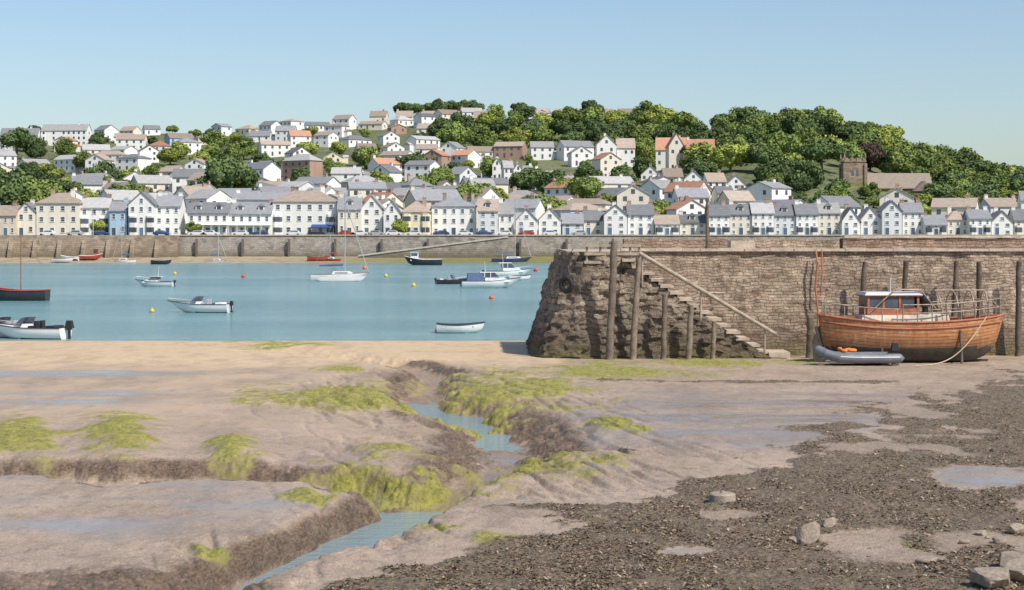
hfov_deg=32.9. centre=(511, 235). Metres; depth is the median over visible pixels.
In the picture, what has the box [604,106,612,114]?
house
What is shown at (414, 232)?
parked car
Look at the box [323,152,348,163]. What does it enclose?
house
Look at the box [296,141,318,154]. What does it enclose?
tree
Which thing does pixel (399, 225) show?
tree
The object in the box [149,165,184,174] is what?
house
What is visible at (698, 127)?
tree
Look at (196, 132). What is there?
tree
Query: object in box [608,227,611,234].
door
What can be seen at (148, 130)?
house
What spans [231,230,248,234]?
parked car
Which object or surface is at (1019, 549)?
stone
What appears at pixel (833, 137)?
tree
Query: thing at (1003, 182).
tree
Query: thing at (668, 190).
house
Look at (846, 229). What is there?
door
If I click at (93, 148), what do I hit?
house
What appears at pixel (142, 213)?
house
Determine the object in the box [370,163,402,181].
house
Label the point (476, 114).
house
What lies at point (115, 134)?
house
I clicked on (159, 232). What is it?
parked car
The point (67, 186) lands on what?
tree
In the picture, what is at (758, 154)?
tree
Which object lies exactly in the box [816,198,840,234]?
house
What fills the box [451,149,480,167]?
house
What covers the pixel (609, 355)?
timber post
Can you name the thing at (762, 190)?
house
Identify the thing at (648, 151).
tree
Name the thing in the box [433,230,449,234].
parked car
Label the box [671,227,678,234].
bay window
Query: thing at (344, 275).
sailing boat
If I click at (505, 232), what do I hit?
parked car
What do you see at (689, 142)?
house
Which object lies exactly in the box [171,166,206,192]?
house
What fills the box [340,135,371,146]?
house
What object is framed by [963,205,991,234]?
house
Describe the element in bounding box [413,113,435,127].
house
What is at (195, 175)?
house
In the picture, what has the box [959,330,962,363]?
boat prop
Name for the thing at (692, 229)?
door
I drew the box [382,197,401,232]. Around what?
house
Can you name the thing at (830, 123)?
tree
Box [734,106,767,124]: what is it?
tree
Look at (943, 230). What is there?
bay window
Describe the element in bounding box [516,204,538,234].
house
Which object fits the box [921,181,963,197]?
tree
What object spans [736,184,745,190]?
house
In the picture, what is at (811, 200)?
tree
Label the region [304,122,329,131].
house
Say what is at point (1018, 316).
timber post
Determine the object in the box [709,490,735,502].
concrete mooring block
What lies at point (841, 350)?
life jacket
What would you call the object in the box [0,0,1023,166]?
sky
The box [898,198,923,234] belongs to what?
house
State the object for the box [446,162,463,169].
tree
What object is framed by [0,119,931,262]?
hill
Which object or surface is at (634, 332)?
timber post
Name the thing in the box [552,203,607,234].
house
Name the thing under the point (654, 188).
house
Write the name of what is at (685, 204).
house
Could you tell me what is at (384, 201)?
house
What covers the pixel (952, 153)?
tree
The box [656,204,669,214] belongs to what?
tree
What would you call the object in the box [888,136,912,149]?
tree
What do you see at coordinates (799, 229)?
bay window
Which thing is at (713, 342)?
timber post
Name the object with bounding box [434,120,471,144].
tree
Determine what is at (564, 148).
house
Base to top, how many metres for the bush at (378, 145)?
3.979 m
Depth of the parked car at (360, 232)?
435.15 m
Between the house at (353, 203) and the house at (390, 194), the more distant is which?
the house at (390, 194)
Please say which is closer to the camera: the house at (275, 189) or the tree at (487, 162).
the house at (275, 189)
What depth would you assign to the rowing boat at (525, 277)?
247.14 m
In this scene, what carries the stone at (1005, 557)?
on the gravel shingle
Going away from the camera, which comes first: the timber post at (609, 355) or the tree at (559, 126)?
the timber post at (609, 355)
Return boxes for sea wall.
[0,235,179,257]
[179,235,1023,256]
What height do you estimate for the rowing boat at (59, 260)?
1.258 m
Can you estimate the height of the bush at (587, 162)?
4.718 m
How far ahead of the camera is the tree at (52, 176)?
652.28 m
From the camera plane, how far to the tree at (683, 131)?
812.93 m
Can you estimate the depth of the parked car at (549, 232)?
435.15 m
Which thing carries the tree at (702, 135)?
on the hill
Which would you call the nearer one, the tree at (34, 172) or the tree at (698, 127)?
the tree at (34, 172)
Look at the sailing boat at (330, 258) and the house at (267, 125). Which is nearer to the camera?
the sailing boat at (330, 258)
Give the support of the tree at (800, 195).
on the hill
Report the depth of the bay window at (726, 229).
445.34 m
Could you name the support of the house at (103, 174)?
on the hill
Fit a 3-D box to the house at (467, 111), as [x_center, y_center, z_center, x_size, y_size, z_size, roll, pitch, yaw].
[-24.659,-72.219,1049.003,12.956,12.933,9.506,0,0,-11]
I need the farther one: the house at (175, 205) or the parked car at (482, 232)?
the house at (175, 205)
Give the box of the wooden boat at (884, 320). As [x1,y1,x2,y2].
[812,278,1004,361]
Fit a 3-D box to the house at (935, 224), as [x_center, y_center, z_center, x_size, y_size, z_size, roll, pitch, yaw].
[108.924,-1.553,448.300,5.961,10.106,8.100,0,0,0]
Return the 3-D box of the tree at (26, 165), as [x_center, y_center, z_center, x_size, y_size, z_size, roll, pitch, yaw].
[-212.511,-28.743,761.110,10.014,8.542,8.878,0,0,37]
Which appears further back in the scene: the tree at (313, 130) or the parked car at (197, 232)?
the tree at (313, 130)
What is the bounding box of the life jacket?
[837,347,856,352]
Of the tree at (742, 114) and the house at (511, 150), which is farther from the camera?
the house at (511, 150)
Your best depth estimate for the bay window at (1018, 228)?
448.28 m
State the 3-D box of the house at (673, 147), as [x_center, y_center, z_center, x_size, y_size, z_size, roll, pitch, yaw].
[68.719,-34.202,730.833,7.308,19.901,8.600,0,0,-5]
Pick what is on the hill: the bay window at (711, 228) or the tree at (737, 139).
the tree at (737, 139)
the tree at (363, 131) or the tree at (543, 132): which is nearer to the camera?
the tree at (543, 132)
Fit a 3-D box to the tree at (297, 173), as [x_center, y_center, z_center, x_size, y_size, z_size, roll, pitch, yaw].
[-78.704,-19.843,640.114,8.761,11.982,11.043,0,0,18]
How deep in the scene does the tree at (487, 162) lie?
696.86 m
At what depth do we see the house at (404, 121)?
1037.52 m
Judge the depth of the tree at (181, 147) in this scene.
873.58 m
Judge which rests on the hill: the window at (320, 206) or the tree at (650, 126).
the tree at (650, 126)
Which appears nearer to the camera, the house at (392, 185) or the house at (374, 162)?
the house at (392, 185)
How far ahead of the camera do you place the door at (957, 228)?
447.96 m
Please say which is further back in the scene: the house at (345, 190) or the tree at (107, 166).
the tree at (107, 166)
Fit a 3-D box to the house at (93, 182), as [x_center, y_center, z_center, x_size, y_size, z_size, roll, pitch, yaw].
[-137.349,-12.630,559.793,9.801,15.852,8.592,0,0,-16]
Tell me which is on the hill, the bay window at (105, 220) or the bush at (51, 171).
the bush at (51, 171)
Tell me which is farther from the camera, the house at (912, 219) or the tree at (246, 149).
the tree at (246, 149)
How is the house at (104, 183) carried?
on the hill
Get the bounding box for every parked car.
[38,230,55,234]
[66,230,83,234]
[92,230,109,234]
[152,230,170,234]
[188,230,203,234]
[203,230,219,234]
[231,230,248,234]
[251,230,268,234]
[284,230,301,234]
[308,230,324,234]
[338,230,353,234]
[352,230,367,234]
[368,230,384,234]
[385,230,401,234]
[405,230,421,234]
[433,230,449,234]
[456,230,472,234]
[476,230,492,234]
[496,230,511,234]
[518,230,534,234]
[543,230,559,234]
[570,230,586,234]
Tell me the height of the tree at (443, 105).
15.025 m
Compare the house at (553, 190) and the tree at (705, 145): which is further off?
the tree at (705, 145)
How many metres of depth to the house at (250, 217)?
447.00 m
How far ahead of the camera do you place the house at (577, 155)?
760.97 m
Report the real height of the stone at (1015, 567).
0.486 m
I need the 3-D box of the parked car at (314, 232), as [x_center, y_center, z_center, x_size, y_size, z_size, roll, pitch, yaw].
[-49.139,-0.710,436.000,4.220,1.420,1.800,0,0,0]
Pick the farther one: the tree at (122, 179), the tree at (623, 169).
the tree at (623, 169)
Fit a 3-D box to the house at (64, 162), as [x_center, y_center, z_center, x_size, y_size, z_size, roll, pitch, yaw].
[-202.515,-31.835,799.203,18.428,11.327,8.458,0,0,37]
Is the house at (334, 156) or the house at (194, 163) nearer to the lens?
the house at (194, 163)
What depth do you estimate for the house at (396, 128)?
986.28 m
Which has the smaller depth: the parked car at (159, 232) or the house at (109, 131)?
the parked car at (159, 232)
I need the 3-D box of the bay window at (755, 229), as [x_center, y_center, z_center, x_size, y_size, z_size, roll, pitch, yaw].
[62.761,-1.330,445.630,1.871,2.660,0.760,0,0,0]
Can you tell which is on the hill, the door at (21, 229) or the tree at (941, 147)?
the tree at (941, 147)
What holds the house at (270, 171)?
on the hill
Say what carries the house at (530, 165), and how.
on the hill
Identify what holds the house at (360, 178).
on the hill
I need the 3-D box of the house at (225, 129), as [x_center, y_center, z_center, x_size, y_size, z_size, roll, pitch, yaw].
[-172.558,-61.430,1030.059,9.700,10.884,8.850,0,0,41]
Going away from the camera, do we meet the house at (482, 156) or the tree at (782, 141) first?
the tree at (782, 141)
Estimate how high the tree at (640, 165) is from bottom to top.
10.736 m
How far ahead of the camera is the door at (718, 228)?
445.99 m
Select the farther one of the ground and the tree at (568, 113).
the tree at (568, 113)
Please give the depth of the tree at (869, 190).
553.37 m
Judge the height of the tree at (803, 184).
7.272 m
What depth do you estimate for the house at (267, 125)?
1020.74 m
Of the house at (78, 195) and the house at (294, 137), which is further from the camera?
the house at (294, 137)
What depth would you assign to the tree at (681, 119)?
910.85 m
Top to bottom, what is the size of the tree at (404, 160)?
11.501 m
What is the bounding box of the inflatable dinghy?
[814,343,903,364]
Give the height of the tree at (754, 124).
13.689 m
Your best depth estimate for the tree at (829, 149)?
623.67 m
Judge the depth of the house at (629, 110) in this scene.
1057.36 m
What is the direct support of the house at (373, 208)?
on the hill
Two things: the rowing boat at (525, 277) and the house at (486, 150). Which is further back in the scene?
the house at (486, 150)
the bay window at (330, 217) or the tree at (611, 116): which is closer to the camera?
the bay window at (330, 217)
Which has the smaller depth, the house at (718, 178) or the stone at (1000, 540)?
the stone at (1000, 540)
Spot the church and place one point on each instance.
(852, 171)
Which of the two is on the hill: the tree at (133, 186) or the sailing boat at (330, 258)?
the tree at (133, 186)
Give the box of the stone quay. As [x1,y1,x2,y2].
[526,236,1023,358]
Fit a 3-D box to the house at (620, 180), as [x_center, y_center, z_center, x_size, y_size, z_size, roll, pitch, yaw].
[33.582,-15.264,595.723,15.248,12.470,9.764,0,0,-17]
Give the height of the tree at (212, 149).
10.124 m
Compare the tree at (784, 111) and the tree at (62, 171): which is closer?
the tree at (62, 171)
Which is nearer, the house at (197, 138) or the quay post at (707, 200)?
the quay post at (707, 200)
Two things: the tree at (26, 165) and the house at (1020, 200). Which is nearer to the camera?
the house at (1020, 200)
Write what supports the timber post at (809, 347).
on the ground
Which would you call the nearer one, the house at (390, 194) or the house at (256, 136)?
the house at (390, 194)
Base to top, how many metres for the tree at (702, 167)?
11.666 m
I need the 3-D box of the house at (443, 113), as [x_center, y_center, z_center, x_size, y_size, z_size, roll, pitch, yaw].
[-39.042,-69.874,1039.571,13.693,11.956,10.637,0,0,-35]
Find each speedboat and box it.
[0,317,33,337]
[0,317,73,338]
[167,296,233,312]
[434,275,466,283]
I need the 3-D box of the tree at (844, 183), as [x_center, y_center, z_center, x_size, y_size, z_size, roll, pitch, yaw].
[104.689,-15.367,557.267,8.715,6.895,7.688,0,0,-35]
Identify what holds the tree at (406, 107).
on the hill
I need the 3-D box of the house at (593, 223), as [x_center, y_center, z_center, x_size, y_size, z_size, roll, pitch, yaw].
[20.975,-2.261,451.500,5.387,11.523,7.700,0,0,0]
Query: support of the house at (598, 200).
on the hill
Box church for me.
[839,153,931,195]
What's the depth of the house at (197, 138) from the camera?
973.95 m
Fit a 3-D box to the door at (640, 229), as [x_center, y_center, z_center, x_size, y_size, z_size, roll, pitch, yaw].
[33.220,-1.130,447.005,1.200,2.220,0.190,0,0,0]
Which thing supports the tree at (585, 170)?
on the hill
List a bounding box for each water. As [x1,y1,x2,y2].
[0,263,550,340]
[235,402,523,589]
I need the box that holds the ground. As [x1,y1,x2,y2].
[0,340,1023,589]
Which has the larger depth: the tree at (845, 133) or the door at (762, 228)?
the tree at (845, 133)
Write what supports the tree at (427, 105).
on the hill
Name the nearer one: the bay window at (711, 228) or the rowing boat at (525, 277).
the rowing boat at (525, 277)
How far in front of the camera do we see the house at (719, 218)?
446.00 m
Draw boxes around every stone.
[788,536,796,543]
[795,521,819,543]
[822,517,836,526]
[915,555,938,563]
[958,538,970,543]
[969,567,1009,588]
[974,530,986,535]
[992,538,1006,543]
[999,551,1023,566]
[1003,558,1023,581]
[1009,523,1023,534]
[1011,546,1023,552]
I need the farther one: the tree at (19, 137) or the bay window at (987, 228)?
the tree at (19, 137)
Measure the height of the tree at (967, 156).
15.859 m
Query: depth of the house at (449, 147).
811.73 m
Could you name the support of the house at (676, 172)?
on the hill
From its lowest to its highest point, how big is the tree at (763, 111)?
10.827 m
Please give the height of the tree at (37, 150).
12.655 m
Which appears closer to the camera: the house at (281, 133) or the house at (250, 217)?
the house at (250, 217)
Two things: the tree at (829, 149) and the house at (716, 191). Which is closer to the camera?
the house at (716, 191)
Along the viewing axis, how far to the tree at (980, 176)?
660.93 m
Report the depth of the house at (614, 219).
444.00 m
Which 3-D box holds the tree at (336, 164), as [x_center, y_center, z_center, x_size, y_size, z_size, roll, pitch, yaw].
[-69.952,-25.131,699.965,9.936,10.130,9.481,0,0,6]
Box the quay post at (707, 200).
[705,198,709,248]
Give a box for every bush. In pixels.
[38,163,45,170]
[42,163,57,174]
[47,169,60,175]
[323,157,333,165]
[376,143,383,149]
[462,159,474,168]
[524,154,532,159]
[526,159,538,166]
[579,159,590,165]
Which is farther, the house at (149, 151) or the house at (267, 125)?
the house at (267, 125)
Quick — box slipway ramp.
[358,236,507,257]
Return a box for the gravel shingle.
[320,369,1023,589]
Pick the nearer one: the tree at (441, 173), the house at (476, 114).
the tree at (441, 173)
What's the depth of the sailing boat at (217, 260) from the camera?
404.83 m
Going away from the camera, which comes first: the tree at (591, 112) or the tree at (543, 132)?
the tree at (543, 132)
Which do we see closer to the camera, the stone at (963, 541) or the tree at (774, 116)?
the stone at (963, 541)
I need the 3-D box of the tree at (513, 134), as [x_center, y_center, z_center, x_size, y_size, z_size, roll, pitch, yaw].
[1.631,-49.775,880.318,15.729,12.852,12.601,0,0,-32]
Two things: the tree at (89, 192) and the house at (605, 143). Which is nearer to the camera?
the tree at (89, 192)
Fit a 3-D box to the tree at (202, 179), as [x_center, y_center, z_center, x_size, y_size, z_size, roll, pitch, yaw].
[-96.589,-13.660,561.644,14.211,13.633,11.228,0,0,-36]
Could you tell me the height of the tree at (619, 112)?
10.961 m
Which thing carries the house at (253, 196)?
on the hill
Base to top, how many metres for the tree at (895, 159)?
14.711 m
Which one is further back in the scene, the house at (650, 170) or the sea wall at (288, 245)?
the house at (650, 170)
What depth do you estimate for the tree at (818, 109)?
755.37 m
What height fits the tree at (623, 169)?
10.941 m
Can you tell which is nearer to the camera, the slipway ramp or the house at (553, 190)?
the slipway ramp
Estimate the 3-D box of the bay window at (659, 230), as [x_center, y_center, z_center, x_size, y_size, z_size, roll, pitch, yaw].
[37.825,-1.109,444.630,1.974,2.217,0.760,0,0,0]
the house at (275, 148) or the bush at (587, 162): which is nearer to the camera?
the bush at (587, 162)
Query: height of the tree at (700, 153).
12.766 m
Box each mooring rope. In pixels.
[814,250,822,325]
[915,316,986,365]
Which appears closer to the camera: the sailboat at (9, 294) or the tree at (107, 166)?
the sailboat at (9, 294)
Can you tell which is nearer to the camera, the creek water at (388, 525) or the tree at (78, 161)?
the creek water at (388, 525)
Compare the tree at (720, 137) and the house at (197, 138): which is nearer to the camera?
the tree at (720, 137)
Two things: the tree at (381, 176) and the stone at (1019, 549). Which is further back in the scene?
the tree at (381, 176)
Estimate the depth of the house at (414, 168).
667.08 m
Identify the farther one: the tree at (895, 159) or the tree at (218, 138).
the tree at (218, 138)
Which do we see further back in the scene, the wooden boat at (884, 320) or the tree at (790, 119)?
the tree at (790, 119)
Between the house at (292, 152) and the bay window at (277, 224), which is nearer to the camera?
the bay window at (277, 224)
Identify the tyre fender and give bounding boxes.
[559,249,573,293]
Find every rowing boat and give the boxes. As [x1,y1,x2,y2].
[51,257,73,262]
[151,260,171,263]
[307,256,329,260]
[436,322,484,332]
[507,274,531,279]
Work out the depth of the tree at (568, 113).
988.66 m
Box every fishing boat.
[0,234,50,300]
[60,243,78,260]
[78,249,102,260]
[404,251,441,264]
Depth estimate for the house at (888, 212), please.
445.00 m
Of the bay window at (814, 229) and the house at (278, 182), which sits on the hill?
the house at (278, 182)
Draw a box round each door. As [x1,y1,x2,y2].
[3,227,7,234]
[19,227,23,234]
[111,227,115,234]
[139,227,143,234]
[451,227,455,234]
[565,228,569,234]
[586,227,590,234]
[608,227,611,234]
[638,227,642,234]
[665,227,669,234]
[690,227,694,234]
[717,227,720,234]
[739,227,742,234]
[761,227,764,234]
[783,227,787,234]
[805,227,809,234]
[827,227,831,234]
[844,227,848,234]
[864,227,867,234]
[885,227,889,234]
[911,227,914,234]
[934,227,938,234]
[956,227,959,234]
[978,227,982,234]
[995,227,998,234]
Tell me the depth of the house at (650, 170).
661.15 m
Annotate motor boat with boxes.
[135,270,175,286]
[459,261,520,287]
[482,255,531,276]
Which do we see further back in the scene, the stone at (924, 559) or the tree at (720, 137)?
the tree at (720, 137)
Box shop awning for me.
[311,224,334,234]
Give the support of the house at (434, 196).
on the hill
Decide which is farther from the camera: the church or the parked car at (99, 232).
the church
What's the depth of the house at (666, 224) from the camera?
445.00 m
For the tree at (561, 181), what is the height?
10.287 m
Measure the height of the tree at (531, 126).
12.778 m
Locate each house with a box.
[0,126,40,137]
[0,142,12,150]
[0,151,16,165]
[0,163,15,171]
[0,201,20,234]
[16,156,50,164]
[17,198,36,234]
[35,189,82,234]
[40,122,91,145]
[53,136,79,151]
[53,154,83,172]
[68,187,82,199]
[71,172,102,192]
[79,171,115,180]
[80,193,113,234]
[81,142,110,154]
[84,154,114,168]
[94,125,118,140]
[95,150,127,168]
[99,189,139,200]
[102,180,128,189]
[102,181,126,187]
[108,198,129,234]
[110,144,137,154]
[114,133,133,142]
[115,150,152,171]
[116,134,147,149]
[119,126,141,133]
[123,168,141,181]
[127,187,158,234]
[130,172,171,191]
[137,189,167,199]
[138,143,158,162]
[142,125,160,135]
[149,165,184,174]
[150,141,170,151]
[155,191,186,234]
[164,133,193,144]
[171,138,201,154]
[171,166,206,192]
[173,182,213,197]
[184,157,206,168]
[185,189,232,209]
[185,210,186,232]
[186,172,205,184]
[186,198,231,234]
[192,180,215,188]
[194,134,206,144]
[211,123,231,135]
[218,188,251,190]
[225,190,260,197]
[229,197,273,234]
[235,125,258,135]
[235,188,287,201]
[248,160,281,180]
[249,130,271,141]
[254,182,274,189]
[254,183,290,192]
[258,140,290,156]
[258,178,285,185]
[259,120,281,133]
[271,126,296,140]
[271,185,337,234]
[279,119,303,129]
[279,178,316,189]
[280,158,286,175]
[282,151,323,180]
[284,147,311,157]
[287,130,311,147]
[295,173,341,187]
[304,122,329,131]
[306,185,339,194]
[313,132,338,146]
[320,184,347,195]
[323,121,351,137]
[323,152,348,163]
[327,169,370,175]
[328,190,339,198]
[330,165,362,181]
[332,114,356,129]
[337,191,363,231]
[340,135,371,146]
[340,175,382,187]
[347,178,386,198]
[354,143,377,150]
[355,179,401,191]
[358,119,387,129]
[362,191,384,231]
[363,188,403,206]
[367,154,404,177]
[369,110,388,123]
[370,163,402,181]
[376,194,403,210]
[377,131,399,144]
[379,150,413,157]
[380,142,404,153]
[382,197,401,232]
[388,123,406,133]
[389,116,412,126]
[392,183,433,207]
[395,109,413,118]
[400,174,433,187]
[401,196,431,234]
[403,185,461,233]
[404,135,439,152]
[404,158,440,181]
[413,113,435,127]
[415,144,437,154]
[416,122,434,132]
[422,149,451,167]
[430,192,476,234]
[433,109,456,118]
[433,185,459,189]
[438,180,452,185]
[439,141,465,154]
[450,166,477,184]
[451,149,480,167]
[459,177,508,193]
[460,106,482,115]
[466,146,493,158]
[467,175,495,186]
[467,187,500,200]
[467,192,498,227]
[473,109,487,119]
[477,195,498,234]
[480,153,492,177]
[492,156,500,177]
[493,141,527,158]
[498,198,514,234]
[501,158,513,181]
[504,194,544,229]
[507,186,537,195]
[508,195,523,198]
[511,160,521,173]
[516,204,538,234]
[522,163,532,168]
[529,141,555,159]
[533,106,549,114]
[538,203,561,234]
[543,179,581,198]
[551,195,573,200]
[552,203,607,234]
[556,140,594,160]
[561,209,583,234]
[565,194,616,208]
[567,146,591,166]
[582,205,602,234]
[586,187,626,197]
[588,174,635,187]
[591,152,621,175]
[594,133,616,156]
[602,201,627,234]
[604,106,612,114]
[615,137,635,166]
[616,181,649,211]
[617,106,632,113]
[625,200,654,234]
[639,173,669,184]
[639,176,681,200]
[640,164,658,180]
[654,210,679,234]
[655,135,686,170]
[660,165,683,180]
[663,178,710,203]
[663,195,704,214]
[665,132,683,167]
[670,184,709,205]
[677,210,705,234]
[682,168,701,180]
[686,136,714,149]
[701,170,726,187]
[704,200,730,234]
[710,183,732,203]
[716,190,755,203]
[723,172,746,190]
[728,199,751,234]
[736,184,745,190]
[744,178,792,201]
[749,199,774,234]
[754,195,804,203]
[772,201,795,234]
[793,199,818,234]
[812,195,861,215]
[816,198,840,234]
[839,203,861,234]
[858,203,880,234]
[875,196,903,234]
[878,183,915,205]
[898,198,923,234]
[922,210,947,234]
[930,194,979,214]
[945,205,966,234]
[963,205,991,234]
[979,193,1016,214]
[991,206,1014,234]
[1008,206,1023,234]
[1016,191,1023,208]
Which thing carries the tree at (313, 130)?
on the hill
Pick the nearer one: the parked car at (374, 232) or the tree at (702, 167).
the parked car at (374, 232)
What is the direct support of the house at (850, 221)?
on the hill
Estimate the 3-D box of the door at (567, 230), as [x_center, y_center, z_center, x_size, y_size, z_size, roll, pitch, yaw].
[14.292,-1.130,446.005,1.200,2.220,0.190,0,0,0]
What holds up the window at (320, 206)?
in the house at (302, 211)
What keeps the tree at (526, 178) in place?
on the hill
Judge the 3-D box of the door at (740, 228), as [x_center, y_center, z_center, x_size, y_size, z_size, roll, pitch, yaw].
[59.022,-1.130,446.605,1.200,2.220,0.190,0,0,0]
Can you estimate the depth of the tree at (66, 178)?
698.10 m
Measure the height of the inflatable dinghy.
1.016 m
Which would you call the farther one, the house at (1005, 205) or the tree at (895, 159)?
the tree at (895, 159)
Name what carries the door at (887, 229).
in the house at (888, 212)
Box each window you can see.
[80,218,88,234]
[99,218,107,231]
[129,216,136,234]
[146,216,153,234]
[273,214,281,234]
[286,204,290,209]
[318,204,322,209]
[327,214,335,234]
[402,214,410,234]
[421,214,429,234]
[655,227,662,234]
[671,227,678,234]
[709,226,714,234]
[723,226,729,234]
[752,226,758,234]
[767,226,773,234]
[796,226,803,234]
[811,226,817,234]
[925,227,932,234]
[940,227,946,234]
[970,225,976,234]
[984,225,990,234]
[1015,225,1022,234]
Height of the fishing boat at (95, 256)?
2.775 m
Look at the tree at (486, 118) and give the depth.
971.88 m
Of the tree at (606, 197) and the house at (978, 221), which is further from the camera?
the tree at (606, 197)
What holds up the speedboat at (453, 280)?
on the water at (118, 301)
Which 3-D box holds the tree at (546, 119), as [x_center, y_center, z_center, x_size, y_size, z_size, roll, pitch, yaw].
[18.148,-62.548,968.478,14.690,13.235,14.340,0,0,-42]
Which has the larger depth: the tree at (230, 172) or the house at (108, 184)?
the house at (108, 184)
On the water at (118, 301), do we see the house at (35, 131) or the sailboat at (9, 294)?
the sailboat at (9, 294)
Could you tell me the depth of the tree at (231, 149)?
821.77 m
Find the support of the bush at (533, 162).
on the hill
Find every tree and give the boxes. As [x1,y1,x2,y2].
[0,127,39,159]
[0,166,41,205]
[0,196,11,204]
[16,161,38,170]
[21,177,66,203]
[23,165,43,179]
[24,138,47,158]
[39,173,59,182]
[53,137,76,155]
[56,168,65,177]
[56,179,83,192]
[59,177,70,182]
[71,151,92,167]
[77,188,98,196]
[81,160,120,178]
[88,131,110,142]
[88,220,105,230]
[91,136,105,143]
[96,183,123,194]
[103,175,110,180]
[115,178,129,182]
[116,182,154,192]
[119,166,144,178]
[141,163,166,174]
[147,135,158,144]
[156,148,182,164]
[166,125,178,132]
[171,141,191,158]
[185,221,201,230]
[188,129,201,137]
[188,150,210,160]
[191,174,227,188]
[199,130,230,148]
[200,142,222,156]
[203,155,255,187]
[217,155,243,164]
[219,144,242,161]
[229,132,240,142]
[232,171,259,190]
[233,140,257,159]
[237,135,254,145]
[250,153,275,162]
[290,166,310,180]
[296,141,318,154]
[305,126,318,134]
[325,161,347,173]
[331,141,346,153]
[351,149,359,163]
[356,145,379,165]
[358,129,371,134]
[370,171,391,181]
[391,219,408,232]
[392,102,405,112]
[395,154,419,166]
[402,103,416,112]
[408,103,425,112]
[410,152,437,161]
[414,175,437,185]
[421,102,431,110]
[425,117,454,135]
[428,165,455,183]
[430,98,442,110]
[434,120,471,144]
[440,101,454,109]
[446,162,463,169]
[448,100,459,110]
[449,111,475,123]
[456,181,494,199]
[457,99,468,110]
[462,124,498,145]
[463,100,484,109]
[464,121,479,128]
[474,111,501,126]
[478,156,501,177]
[488,104,506,119]
[489,117,515,137]
[493,186,508,201]
[499,125,531,143]
[507,110,524,126]
[508,167,545,190]
[510,102,536,117]
[521,119,544,132]
[529,124,556,141]
[530,193,562,210]
[532,112,554,125]
[535,169,566,193]
[548,118,583,134]
[551,106,583,123]
[551,178,579,185]
[556,198,566,205]
[557,131,584,142]
[563,175,604,197]
[574,164,602,177]
[578,115,605,140]
[580,106,604,123]
[581,100,605,112]
[593,133,615,149]
[594,122,625,139]
[601,193,616,203]
[602,111,625,123]
[607,109,629,115]
[609,118,637,137]
[609,164,638,182]
[621,110,648,124]
[625,126,654,141]
[632,100,653,123]
[632,155,656,176]
[635,136,654,155]
[638,144,655,163]
[641,122,659,141]
[645,104,675,125]
[652,122,677,137]
[652,199,668,210]
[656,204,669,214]
[664,110,699,128]
[665,126,691,136]
[678,148,722,171]
[683,141,715,155]
[683,157,720,176]
[688,121,709,138]
[691,130,708,138]
[707,143,751,172]
[708,124,735,138]
[709,113,727,126]
[713,113,738,133]
[714,132,731,146]
[715,134,748,147]
[728,106,738,120]
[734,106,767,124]
[736,116,768,134]
[741,129,767,143]
[743,144,783,165]
[749,141,768,148]
[752,157,795,184]
[756,114,771,119]
[759,110,770,114]
[761,113,785,134]
[763,131,802,153]
[764,171,784,184]
[766,113,823,134]
[771,150,804,163]
[775,107,789,114]
[782,108,809,118]
[789,176,814,192]
[790,157,825,187]
[791,191,808,201]
[792,123,819,143]
[793,138,854,168]
[802,135,825,145]
[804,109,813,118]
[807,193,827,202]
[809,105,844,123]
[811,113,840,137]
[814,184,852,195]
[824,134,843,158]
[824,178,850,191]
[835,142,864,161]
[837,125,881,144]
[840,121,865,127]
[845,133,873,146]
[848,194,862,210]
[857,182,881,197]
[858,141,886,170]
[863,121,882,128]
[864,195,879,207]
[865,127,886,136]
[873,129,896,147]
[877,145,909,172]
[879,124,904,139]
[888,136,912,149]
[900,153,947,181]
[906,192,924,203]
[907,150,928,160]
[910,141,942,154]
[917,193,933,203]
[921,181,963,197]
[921,203,931,213]
[926,198,931,213]
[929,151,962,171]
[933,170,967,182]
[935,144,948,151]
[938,191,959,197]
[941,147,960,163]
[944,177,973,187]
[953,190,973,197]
[954,146,983,161]
[956,149,977,164]
[957,158,992,172]
[959,166,975,174]
[961,178,1000,197]
[966,171,992,182]
[972,192,1008,201]
[984,178,1008,189]
[985,162,1010,175]
[993,174,1010,181]
[999,188,1017,195]
[1005,164,1023,168]
[1006,171,1023,191]
[1012,168,1023,173]
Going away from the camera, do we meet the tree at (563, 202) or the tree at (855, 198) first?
the tree at (563, 202)
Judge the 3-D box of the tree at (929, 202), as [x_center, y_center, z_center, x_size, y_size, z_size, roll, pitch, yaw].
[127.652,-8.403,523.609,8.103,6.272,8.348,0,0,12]
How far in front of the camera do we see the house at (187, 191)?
497.89 m
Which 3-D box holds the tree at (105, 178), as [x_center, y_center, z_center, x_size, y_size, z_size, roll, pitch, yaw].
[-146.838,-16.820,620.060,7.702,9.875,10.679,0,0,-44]
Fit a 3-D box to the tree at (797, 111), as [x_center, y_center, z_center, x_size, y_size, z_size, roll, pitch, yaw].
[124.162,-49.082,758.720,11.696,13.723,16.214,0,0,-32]
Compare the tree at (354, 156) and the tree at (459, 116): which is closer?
the tree at (354, 156)
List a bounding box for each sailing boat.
[112,222,135,261]
[206,235,226,261]
[310,193,368,280]
[323,236,340,260]
[491,199,531,261]
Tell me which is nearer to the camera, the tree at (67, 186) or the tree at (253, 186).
the tree at (67, 186)
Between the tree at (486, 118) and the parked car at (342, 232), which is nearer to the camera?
the parked car at (342, 232)
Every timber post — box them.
[605,241,617,359]
[629,258,641,359]
[660,294,667,359]
[685,305,693,359]
[710,321,715,358]
[805,318,813,357]
[860,262,867,290]
[902,261,908,290]
[951,261,958,316]
[976,262,982,314]
[1015,261,1021,355]
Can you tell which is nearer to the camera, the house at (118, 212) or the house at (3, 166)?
the house at (118, 212)

